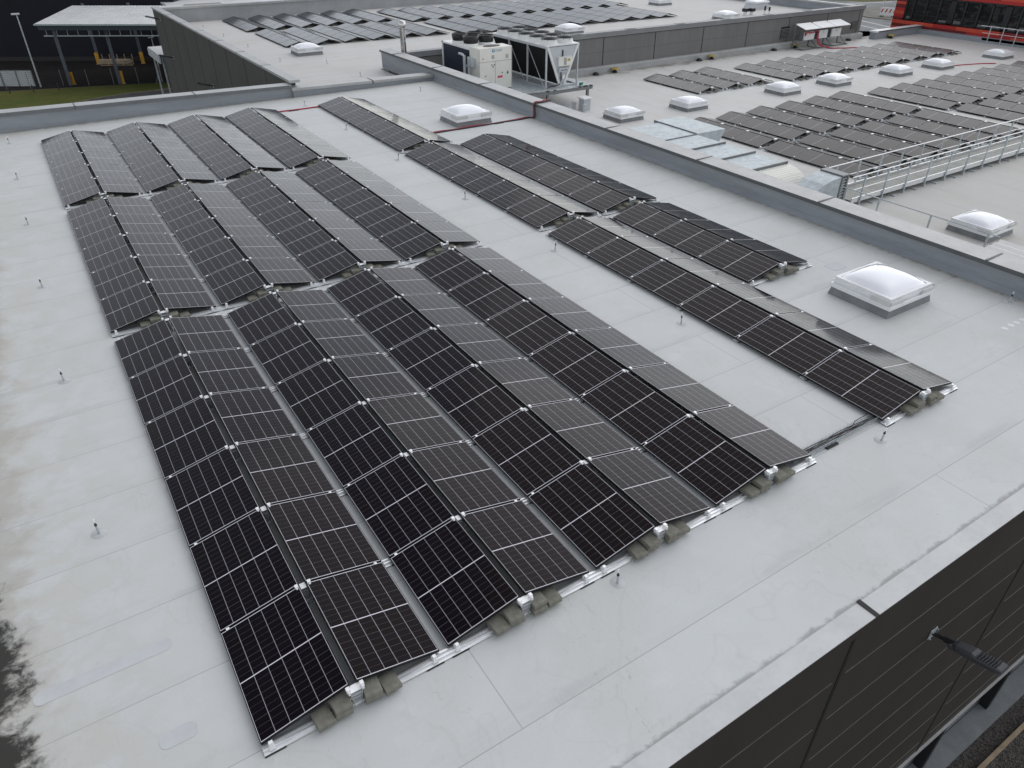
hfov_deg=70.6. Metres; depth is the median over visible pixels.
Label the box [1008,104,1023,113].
solar panel
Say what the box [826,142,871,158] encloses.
solar panel
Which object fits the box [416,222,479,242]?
solar panel
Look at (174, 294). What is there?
solar panel
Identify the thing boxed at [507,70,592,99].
steel platform
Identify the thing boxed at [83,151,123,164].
solar panel
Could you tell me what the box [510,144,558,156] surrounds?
solar panel
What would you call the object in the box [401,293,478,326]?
solar panel
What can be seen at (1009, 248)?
sheet metal cover
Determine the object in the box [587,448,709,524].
solar panel
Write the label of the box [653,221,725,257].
solar panel
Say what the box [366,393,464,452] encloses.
solar panel
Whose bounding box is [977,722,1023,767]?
timber edging
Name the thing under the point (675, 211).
solar panel
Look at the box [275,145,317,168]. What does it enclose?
solar panel
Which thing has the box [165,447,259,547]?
solar panel
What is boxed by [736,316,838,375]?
solar panel
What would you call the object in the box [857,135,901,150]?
solar panel
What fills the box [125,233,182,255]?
solar panel
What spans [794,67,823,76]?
solar panel
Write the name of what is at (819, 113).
solar panel
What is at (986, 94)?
solar panel
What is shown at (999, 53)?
skylight
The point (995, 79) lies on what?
solar panel
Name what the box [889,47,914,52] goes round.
solar panel
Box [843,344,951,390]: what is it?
solar panel
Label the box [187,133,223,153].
solar panel
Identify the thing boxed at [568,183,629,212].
solar panel
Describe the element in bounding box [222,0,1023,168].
solar panels
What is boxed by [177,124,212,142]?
solar panel
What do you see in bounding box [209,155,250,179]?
solar panel
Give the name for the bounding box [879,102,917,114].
solar panel
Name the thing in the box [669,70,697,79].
solar panel
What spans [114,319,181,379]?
solar panel
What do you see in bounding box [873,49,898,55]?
solar panel
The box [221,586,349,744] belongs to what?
solar panel
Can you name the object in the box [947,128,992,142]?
solar panel
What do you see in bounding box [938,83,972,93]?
solar panel
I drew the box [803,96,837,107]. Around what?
solar panel
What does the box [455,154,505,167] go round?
solar panel
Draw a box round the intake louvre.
[797,167,849,199]
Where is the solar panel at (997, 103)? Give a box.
[978,98,1016,109]
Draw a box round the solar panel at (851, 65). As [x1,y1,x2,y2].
[835,61,863,69]
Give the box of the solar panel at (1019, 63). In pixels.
[1011,61,1023,66]
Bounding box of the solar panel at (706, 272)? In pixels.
[665,258,744,285]
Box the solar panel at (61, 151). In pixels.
[45,141,79,162]
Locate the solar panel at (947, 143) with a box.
[919,135,963,150]
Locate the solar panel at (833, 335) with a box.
[775,311,871,349]
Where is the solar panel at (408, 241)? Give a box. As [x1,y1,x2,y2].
[379,223,440,259]
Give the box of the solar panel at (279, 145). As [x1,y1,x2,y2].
[261,135,300,155]
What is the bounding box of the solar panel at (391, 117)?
[372,112,409,121]
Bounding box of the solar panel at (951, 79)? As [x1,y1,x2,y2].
[934,75,967,84]
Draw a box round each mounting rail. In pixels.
[65,155,352,209]
[68,106,258,137]
[70,159,335,209]
[73,115,286,148]
[76,172,354,228]
[78,124,284,160]
[84,133,298,172]
[91,144,312,186]
[93,202,399,272]
[103,220,446,299]
[111,241,482,337]
[118,246,463,339]
[119,186,395,244]
[128,270,522,381]
[149,298,539,422]
[164,327,610,480]
[194,363,665,544]
[220,405,730,634]
[261,456,816,757]
[400,139,453,153]
[537,211,601,231]
[602,196,660,215]
[626,258,692,282]
[676,283,727,310]
[698,87,724,94]
[725,83,749,89]
[732,311,802,342]
[748,262,811,286]
[750,79,773,85]
[758,138,788,148]
[791,131,820,141]
[792,74,814,81]
[799,344,871,380]
[852,118,878,127]
[857,167,887,179]
[879,383,957,426]
[890,159,921,169]
[922,151,950,161]
[954,143,978,152]
[980,135,1005,145]
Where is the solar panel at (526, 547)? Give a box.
[460,500,588,594]
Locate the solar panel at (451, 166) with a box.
[427,154,475,178]
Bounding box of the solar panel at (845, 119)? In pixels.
[825,113,864,126]
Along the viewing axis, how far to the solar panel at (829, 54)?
56.08 m
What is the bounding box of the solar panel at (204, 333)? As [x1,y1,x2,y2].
[169,315,242,352]
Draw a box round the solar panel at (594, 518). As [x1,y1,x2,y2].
[528,462,655,568]
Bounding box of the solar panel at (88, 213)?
[67,198,111,229]
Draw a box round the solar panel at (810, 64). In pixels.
[796,61,823,68]
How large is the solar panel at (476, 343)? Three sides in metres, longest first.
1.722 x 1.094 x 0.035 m
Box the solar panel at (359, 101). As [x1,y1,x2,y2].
[342,97,376,105]
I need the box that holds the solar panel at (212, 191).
[187,183,235,199]
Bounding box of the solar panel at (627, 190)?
[597,182,655,198]
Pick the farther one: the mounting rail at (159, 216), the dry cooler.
the dry cooler
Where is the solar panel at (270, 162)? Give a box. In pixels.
[241,155,286,168]
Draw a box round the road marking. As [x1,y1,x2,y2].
[845,2,887,28]
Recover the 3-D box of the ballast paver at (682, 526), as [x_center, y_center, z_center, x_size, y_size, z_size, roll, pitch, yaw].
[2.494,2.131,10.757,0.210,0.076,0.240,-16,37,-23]
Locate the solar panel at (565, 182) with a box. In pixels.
[537,169,592,195]
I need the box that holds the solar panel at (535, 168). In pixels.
[509,156,560,180]
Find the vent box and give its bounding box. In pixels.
[577,95,592,109]
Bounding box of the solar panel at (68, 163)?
[49,152,85,175]
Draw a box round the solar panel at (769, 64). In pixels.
[755,60,783,67]
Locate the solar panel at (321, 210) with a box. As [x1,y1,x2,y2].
[294,201,348,219]
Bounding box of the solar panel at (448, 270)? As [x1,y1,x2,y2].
[415,249,483,291]
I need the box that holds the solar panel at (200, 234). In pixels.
[174,217,226,253]
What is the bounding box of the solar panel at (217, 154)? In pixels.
[197,143,236,165]
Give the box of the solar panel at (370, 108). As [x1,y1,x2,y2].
[356,104,393,113]
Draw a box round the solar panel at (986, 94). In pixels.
[964,88,1001,98]
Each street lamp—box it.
[11,13,41,86]
[148,36,162,80]
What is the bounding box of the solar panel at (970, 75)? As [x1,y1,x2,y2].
[954,71,986,79]
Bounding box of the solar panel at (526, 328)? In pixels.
[485,301,568,356]
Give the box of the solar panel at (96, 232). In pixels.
[74,215,121,249]
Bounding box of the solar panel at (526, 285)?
[489,271,564,299]
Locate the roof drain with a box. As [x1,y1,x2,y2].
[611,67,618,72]
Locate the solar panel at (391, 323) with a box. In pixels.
[355,296,430,350]
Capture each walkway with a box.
[829,117,1023,205]
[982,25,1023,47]
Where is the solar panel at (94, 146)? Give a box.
[77,140,116,152]
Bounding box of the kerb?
[75,88,171,102]
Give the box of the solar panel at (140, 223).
[115,214,167,232]
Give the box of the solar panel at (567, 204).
[537,195,598,212]
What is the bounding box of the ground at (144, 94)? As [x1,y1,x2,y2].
[0,0,896,100]
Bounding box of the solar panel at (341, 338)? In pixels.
[301,319,381,358]
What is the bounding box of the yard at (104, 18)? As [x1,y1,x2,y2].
[0,3,174,90]
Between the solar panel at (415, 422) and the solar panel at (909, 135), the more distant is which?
the solar panel at (909, 135)
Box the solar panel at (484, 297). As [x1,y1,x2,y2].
[447,273,522,321]
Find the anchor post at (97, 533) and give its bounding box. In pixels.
[91,519,107,538]
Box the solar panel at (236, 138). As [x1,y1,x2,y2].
[216,133,256,144]
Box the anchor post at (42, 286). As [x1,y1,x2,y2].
[37,277,47,288]
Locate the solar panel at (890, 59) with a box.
[874,55,901,62]
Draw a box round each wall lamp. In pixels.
[196,82,213,87]
[927,626,1008,675]
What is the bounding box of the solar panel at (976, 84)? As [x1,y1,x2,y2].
[958,79,993,88]
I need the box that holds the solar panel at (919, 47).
[906,44,931,50]
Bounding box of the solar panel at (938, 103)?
[919,97,956,109]
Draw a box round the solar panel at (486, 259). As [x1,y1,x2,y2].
[454,247,524,272]
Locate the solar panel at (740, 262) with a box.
[698,241,778,282]
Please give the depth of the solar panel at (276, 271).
17.92 m
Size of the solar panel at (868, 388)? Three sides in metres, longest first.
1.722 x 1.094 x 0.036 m
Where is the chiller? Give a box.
[442,31,511,86]
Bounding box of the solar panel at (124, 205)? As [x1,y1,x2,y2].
[107,197,156,214]
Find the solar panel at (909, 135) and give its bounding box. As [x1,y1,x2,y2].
[887,128,930,142]
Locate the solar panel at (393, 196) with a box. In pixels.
[367,187,420,203]
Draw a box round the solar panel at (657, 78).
[643,74,671,83]
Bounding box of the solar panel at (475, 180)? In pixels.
[451,167,502,193]
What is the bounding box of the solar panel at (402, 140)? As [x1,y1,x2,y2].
[381,130,423,150]
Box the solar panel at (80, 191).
[59,178,100,206]
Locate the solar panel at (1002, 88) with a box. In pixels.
[985,84,1021,93]
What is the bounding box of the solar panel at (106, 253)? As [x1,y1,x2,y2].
[81,234,132,273]
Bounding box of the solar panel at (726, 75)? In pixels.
[712,71,740,79]
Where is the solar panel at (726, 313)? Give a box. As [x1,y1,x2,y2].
[679,286,769,338]
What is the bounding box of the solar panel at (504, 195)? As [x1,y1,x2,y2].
[477,181,532,209]
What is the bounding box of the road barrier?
[879,7,894,16]
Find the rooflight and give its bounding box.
[183,2,222,5]
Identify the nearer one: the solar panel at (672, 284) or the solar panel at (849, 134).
the solar panel at (672, 284)
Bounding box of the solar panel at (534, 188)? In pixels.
[507,180,563,195]
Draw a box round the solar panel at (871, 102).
[853,96,889,108]
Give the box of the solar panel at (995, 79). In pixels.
[979,75,1012,84]
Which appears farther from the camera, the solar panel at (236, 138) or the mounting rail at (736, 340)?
the solar panel at (236, 138)
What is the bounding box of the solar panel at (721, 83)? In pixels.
[705,79,736,88]
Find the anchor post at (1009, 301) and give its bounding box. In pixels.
[1003,292,1014,303]
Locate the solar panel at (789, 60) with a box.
[776,57,803,64]
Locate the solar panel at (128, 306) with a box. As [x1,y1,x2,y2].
[99,281,159,332]
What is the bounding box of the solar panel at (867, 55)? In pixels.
[854,52,880,58]
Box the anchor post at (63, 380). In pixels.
[58,369,70,383]
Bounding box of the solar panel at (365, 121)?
[347,112,384,129]
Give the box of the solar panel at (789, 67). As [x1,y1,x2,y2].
[774,64,802,71]
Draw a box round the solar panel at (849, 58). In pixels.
[835,55,861,61]
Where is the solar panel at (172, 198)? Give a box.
[150,184,195,214]
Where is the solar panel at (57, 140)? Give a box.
[41,131,74,150]
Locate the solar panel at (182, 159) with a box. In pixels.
[161,153,204,166]
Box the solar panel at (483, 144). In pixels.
[460,134,505,154]
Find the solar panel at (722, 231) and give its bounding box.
[684,220,755,240]
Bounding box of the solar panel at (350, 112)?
[332,104,368,120]
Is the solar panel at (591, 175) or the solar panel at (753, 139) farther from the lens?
the solar panel at (753, 139)
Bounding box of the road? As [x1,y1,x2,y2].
[818,0,896,36]
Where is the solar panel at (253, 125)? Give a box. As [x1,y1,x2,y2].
[236,116,271,134]
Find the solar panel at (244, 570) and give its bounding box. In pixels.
[189,508,298,632]
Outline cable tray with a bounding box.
[791,413,877,462]
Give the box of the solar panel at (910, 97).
[892,92,928,103]
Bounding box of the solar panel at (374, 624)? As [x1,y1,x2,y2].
[306,562,438,681]
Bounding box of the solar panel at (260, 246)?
[230,236,290,258]
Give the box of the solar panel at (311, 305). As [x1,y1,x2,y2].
[276,289,348,322]
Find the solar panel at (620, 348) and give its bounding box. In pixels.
[574,327,667,369]
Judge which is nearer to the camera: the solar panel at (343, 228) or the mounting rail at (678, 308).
the mounting rail at (678, 308)
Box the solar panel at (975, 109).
[955,103,995,115]
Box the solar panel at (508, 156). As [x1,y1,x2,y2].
[483,145,531,167]
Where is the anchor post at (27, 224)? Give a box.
[24,215,31,225]
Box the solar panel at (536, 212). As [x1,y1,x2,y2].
[506,196,567,227]
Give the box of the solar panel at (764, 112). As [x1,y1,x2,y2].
[746,106,782,118]
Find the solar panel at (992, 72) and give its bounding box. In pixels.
[974,68,1005,75]
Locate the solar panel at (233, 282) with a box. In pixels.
[203,260,265,305]
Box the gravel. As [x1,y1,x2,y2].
[946,695,1023,767]
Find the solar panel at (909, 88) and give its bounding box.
[890,83,924,93]
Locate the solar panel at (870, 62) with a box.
[855,58,883,65]
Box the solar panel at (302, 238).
[276,220,331,256]
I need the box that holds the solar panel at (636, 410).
[580,370,686,445]
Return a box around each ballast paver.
[139,320,151,328]
[149,314,160,322]
[167,310,178,317]
[178,310,190,316]
[246,294,258,301]
[256,289,267,296]
[272,285,282,291]
[282,286,292,290]
[310,704,336,732]
[328,690,353,716]
[330,706,353,720]
[341,271,352,278]
[349,266,360,273]
[363,263,374,268]
[363,675,382,700]
[363,694,383,703]
[378,669,402,695]
[425,251,435,257]
[433,246,443,253]
[486,613,510,636]
[501,602,524,624]
[503,615,524,627]
[530,591,547,610]
[530,604,547,615]
[541,586,561,607]
[553,220,563,226]
[560,216,570,221]
[616,205,626,210]
[622,202,631,206]
[626,541,648,560]
[637,540,658,551]
[638,532,660,549]
[663,535,678,543]
[664,523,679,539]
[670,519,690,535]
[739,483,760,498]
[750,482,770,492]
[751,474,770,488]
[763,272,776,279]
[770,267,783,274]
[773,467,787,481]
[778,464,795,478]
[784,265,793,271]
[790,265,798,272]
[899,403,918,415]
[908,396,925,407]
[918,390,936,400]
[926,398,937,405]
[931,389,944,400]
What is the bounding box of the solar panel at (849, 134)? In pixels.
[828,127,870,141]
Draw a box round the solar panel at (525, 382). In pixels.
[478,358,573,407]
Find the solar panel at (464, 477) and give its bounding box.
[408,441,519,515]
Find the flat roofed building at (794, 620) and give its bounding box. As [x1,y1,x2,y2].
[0,48,1023,767]
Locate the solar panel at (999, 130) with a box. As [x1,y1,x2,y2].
[973,122,1016,135]
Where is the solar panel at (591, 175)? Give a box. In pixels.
[565,168,620,182]
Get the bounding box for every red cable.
[279,106,319,111]
[433,99,547,132]
[805,30,855,48]
[954,63,995,65]
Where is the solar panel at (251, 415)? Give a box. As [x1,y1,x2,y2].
[209,387,298,443]
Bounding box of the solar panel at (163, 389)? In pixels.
[128,354,202,424]
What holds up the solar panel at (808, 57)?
on the mounting rail
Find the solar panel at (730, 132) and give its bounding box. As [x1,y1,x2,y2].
[718,124,745,138]
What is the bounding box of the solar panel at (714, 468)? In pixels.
[642,416,765,505]
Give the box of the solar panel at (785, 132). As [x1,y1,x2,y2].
[765,125,805,139]
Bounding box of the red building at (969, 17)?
[890,0,1023,41]
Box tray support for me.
[825,441,838,449]
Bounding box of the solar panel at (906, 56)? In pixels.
[892,53,918,59]
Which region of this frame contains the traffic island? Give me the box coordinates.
[863,7,893,19]
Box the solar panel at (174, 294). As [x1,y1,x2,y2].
[150,279,215,309]
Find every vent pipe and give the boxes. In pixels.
[572,101,575,109]
[582,104,585,111]
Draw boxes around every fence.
[0,66,165,88]
[0,70,35,86]
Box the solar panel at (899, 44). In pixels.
[887,41,911,47]
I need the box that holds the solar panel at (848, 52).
[835,49,859,55]
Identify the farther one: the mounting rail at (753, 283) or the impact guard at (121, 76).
the impact guard at (121, 76)
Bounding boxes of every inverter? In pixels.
[799,30,814,40]
[814,28,827,38]
[827,27,841,36]
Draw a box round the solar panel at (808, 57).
[797,54,823,61]
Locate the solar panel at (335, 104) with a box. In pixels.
[318,97,352,112]
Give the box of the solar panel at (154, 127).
[136,122,172,132]
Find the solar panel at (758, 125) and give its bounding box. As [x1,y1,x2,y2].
[739,118,777,131]
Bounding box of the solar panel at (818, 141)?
[797,134,838,149]
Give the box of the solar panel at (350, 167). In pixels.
[327,160,374,173]
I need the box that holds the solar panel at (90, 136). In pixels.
[72,130,108,141]
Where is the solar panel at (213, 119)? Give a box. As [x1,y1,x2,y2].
[195,114,231,124]
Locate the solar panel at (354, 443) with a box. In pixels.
[306,402,401,488]
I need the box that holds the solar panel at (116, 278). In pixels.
[90,256,144,300]
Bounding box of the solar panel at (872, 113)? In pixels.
[853,107,891,120]
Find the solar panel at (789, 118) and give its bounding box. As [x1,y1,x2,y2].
[771,112,807,125]
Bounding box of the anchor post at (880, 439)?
[874,428,887,443]
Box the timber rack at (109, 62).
[98,54,133,65]
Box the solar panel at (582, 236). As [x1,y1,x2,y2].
[548,218,615,254]
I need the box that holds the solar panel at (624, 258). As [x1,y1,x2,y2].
[586,238,660,278]
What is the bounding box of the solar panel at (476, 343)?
[436,323,522,363]
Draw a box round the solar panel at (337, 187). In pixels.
[313,174,361,201]
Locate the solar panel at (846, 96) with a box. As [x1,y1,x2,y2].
[829,91,863,102]
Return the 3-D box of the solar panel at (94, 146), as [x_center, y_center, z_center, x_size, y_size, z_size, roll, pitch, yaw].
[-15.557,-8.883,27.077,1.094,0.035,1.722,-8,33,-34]
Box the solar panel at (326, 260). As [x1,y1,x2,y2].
[296,240,357,281]
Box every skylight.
[290,42,322,56]
[439,104,492,127]
[554,23,584,34]
[603,105,644,122]
[648,0,671,5]
[669,95,708,111]
[712,10,739,18]
[764,81,801,96]
[816,73,852,86]
[828,260,936,318]
[878,63,913,76]
[921,57,955,69]
[946,209,1018,242]
[982,48,1014,59]
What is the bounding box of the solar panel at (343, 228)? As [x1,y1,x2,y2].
[314,219,374,239]
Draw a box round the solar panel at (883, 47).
[870,44,894,49]
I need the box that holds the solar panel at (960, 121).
[941,115,983,128]
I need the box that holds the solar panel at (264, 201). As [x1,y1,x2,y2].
[241,186,289,215]
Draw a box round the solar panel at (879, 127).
[858,121,898,134]
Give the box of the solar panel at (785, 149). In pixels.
[764,141,806,157]
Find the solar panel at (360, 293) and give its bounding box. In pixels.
[327,270,395,317]
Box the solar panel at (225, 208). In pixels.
[200,199,252,216]
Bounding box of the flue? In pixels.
[398,20,406,53]
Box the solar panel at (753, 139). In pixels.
[732,132,772,146]
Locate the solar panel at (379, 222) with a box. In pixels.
[354,204,411,237]
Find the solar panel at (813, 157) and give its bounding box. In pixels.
[793,149,838,167]
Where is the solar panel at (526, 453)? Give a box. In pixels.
[472,409,580,496]
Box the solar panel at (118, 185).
[96,177,142,193]
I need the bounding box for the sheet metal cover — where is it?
[985,239,1023,260]
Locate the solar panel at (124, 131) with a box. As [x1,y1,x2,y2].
[107,122,139,141]
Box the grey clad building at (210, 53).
[151,0,866,92]
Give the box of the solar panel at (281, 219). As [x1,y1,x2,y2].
[257,202,309,235]
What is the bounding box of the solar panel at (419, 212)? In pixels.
[390,204,448,221]
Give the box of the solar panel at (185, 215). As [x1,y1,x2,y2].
[162,200,208,232]
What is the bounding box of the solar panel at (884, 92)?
[867,87,901,97]
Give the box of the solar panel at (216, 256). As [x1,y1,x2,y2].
[188,237,243,276]
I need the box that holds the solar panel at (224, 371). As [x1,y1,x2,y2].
[187,348,267,394]
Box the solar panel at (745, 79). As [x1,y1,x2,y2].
[730,75,760,84]
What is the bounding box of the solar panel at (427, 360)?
[387,329,472,391]
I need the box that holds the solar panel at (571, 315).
[528,297,611,331]
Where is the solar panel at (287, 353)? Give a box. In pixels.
[249,324,325,384]
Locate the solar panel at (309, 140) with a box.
[289,134,330,145]
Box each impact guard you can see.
[69,72,76,84]
[94,52,99,63]
[119,71,125,83]
[139,52,145,63]
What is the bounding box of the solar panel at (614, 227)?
[581,217,648,237]
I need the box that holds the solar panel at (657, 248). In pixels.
[621,237,693,259]
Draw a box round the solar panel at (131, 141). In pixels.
[114,132,147,152]
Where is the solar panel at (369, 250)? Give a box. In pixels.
[337,239,401,262]
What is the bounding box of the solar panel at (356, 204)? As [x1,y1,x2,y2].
[333,188,384,218]
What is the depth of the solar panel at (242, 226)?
20.38 m
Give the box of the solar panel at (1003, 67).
[992,64,1023,71]
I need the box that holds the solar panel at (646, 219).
[613,203,679,236]
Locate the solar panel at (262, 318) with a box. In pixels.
[227,293,296,345]
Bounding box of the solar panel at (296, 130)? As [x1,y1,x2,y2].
[276,125,315,135]
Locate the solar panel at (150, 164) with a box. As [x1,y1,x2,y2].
[129,153,168,177]
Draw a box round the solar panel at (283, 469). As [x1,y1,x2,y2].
[234,434,335,505]
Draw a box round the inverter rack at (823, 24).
[791,19,850,49]
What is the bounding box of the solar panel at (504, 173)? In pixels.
[480,166,532,180]
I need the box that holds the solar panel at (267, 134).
[248,125,285,144]
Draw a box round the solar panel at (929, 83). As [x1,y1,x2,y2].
[913,79,946,88]
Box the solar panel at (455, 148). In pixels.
[433,142,478,154]
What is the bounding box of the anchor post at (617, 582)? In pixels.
[609,569,625,588]
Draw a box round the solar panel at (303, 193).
[276,185,327,201]
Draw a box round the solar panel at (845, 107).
[827,101,863,113]
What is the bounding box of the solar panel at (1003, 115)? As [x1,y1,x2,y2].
[985,109,1023,122]
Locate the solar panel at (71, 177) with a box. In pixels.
[54,164,92,189]
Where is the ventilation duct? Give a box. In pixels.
[630,116,804,183]
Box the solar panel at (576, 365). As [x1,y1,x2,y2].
[529,333,622,397]
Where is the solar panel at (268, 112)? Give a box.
[251,107,287,117]
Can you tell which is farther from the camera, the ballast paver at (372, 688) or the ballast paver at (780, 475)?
the ballast paver at (780, 475)
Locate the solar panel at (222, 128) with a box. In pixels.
[205,123,244,134]
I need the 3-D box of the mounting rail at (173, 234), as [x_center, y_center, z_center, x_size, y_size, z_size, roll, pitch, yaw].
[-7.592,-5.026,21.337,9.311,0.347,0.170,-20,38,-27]
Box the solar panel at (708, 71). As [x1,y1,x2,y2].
[694,67,721,75]
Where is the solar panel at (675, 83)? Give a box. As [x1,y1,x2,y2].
[661,78,689,88]
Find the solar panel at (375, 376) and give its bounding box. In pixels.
[331,353,419,401]
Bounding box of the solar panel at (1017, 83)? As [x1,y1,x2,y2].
[1006,80,1023,87]
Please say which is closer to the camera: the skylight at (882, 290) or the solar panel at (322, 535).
the solar panel at (322, 535)
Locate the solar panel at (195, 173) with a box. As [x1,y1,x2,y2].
[172,165,217,180]
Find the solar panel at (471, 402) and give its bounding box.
[426,365,520,438]
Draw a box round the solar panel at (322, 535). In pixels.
[266,491,380,582]
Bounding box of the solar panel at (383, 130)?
[363,121,403,139]
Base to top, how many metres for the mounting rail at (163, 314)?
0.347 m
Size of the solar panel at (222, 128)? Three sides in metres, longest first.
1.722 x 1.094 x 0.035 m
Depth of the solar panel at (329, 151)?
26.49 m
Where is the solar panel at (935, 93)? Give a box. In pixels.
[915,88,951,98]
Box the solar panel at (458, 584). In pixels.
[390,518,519,646]
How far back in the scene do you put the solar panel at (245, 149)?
26.69 m
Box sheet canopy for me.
[147,46,170,93]
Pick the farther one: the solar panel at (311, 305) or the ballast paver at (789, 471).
the solar panel at (311, 305)
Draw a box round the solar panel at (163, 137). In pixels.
[144,131,182,143]
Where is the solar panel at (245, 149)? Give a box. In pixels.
[228,143,270,155]
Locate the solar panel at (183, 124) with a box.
[168,115,201,132]
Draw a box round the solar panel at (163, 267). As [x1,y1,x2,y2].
[137,255,197,280]
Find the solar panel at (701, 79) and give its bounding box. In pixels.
[687,74,715,83]
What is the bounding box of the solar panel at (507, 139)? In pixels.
[486,133,532,145]
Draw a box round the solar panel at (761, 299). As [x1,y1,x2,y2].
[716,283,803,314]
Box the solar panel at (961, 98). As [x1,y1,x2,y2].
[942,93,979,103]
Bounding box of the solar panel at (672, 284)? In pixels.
[629,260,710,306]
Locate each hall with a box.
[0,0,178,60]
[160,0,420,8]
[529,24,1023,246]
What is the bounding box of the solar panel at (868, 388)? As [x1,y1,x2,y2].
[803,351,920,420]
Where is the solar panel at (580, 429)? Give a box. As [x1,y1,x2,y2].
[527,399,635,460]
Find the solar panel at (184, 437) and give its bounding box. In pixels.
[145,396,228,479]
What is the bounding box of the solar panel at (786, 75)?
[772,71,801,79]
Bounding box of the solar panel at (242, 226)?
[214,217,270,235]
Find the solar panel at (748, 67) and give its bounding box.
[734,63,761,71]
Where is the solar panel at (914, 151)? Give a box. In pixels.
[889,142,936,159]
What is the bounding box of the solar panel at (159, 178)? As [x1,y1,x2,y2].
[138,166,178,192]
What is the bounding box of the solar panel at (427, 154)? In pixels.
[405,143,451,165]
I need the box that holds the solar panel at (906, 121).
[885,114,926,128]
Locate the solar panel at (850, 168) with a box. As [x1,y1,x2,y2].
[824,158,871,176]
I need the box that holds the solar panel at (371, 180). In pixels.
[346,173,397,188]
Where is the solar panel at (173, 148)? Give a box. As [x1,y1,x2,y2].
[152,142,193,154]
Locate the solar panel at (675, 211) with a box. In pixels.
[643,202,708,220]
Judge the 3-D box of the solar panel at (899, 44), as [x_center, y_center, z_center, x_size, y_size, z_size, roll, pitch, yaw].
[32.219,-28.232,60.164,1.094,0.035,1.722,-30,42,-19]
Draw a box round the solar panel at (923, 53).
[909,50,936,56]
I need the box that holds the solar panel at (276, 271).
[249,258,314,284]
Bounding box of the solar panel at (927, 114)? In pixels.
[912,109,952,121]
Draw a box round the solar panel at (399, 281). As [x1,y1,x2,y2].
[370,267,441,295]
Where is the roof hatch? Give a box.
[743,0,769,9]
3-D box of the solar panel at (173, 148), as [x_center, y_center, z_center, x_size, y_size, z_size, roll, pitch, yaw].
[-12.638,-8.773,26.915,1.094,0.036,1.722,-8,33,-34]
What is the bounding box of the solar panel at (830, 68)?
[816,64,844,72]
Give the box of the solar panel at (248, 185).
[226,172,271,198]
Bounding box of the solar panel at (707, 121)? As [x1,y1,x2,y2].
[694,117,720,125]
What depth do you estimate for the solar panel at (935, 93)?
45.00 m
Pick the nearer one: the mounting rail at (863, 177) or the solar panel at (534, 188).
the solar panel at (534, 188)
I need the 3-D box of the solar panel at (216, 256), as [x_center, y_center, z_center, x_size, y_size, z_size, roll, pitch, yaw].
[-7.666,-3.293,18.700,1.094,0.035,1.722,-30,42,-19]
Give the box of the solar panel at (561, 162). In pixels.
[536,155,586,168]
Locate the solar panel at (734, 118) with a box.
[715,111,751,124]
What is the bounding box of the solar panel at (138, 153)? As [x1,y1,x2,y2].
[121,142,157,164]
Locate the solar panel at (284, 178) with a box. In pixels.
[260,171,307,185]
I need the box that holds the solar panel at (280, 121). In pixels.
[263,116,299,125]
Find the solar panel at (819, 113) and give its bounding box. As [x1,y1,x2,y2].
[799,107,836,119]
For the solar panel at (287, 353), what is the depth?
14.65 m
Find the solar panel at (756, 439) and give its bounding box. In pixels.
[693,405,810,467]
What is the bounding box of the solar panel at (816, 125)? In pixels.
[796,119,835,132]
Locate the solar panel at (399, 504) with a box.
[344,454,454,557]
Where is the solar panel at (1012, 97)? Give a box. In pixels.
[1000,93,1023,103]
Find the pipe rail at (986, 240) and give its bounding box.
[842,186,999,246]
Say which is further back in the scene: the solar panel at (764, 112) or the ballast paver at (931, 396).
the solar panel at (764, 112)
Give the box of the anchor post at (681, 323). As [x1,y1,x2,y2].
[676,315,685,325]
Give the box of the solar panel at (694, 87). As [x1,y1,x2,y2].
[679,83,709,93]
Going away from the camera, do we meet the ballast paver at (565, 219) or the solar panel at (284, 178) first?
the ballast paver at (565, 219)
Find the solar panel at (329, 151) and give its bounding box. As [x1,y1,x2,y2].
[305,145,349,158]
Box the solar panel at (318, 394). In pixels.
[275,359,360,431]
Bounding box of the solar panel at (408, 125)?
[389,120,430,131]
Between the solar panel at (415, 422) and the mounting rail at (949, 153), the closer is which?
the solar panel at (415, 422)
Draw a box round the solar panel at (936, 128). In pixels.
[915,121,958,135]
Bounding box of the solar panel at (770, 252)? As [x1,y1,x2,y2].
[730,240,807,263]
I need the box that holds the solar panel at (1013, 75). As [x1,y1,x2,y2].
[998,71,1023,80]
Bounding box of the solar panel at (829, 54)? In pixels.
[816,51,841,58]
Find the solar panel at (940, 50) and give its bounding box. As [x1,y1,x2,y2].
[926,47,952,53]
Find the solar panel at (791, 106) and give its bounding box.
[775,101,810,112]
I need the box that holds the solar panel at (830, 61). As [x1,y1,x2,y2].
[816,58,842,65]
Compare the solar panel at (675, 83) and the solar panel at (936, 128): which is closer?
the solar panel at (936, 128)
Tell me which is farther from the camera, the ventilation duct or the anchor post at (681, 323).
the ventilation duct
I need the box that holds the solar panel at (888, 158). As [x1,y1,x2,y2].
[857,150,904,167]
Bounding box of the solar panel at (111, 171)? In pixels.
[89,164,132,177]
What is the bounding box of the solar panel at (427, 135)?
[407,130,451,141]
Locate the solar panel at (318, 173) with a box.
[296,160,341,185]
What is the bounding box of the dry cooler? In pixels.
[491,25,579,88]
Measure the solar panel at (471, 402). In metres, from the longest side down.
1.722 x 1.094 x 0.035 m
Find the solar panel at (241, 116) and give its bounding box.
[225,108,258,124]
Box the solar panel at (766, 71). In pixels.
[753,67,781,75]
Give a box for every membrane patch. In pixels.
[33,638,171,705]
[159,721,197,749]
[824,262,846,270]
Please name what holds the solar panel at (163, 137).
on the mounting rail at (77, 143)
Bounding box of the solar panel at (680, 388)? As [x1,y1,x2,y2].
[628,363,732,413]
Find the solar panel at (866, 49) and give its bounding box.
[853,46,878,52]

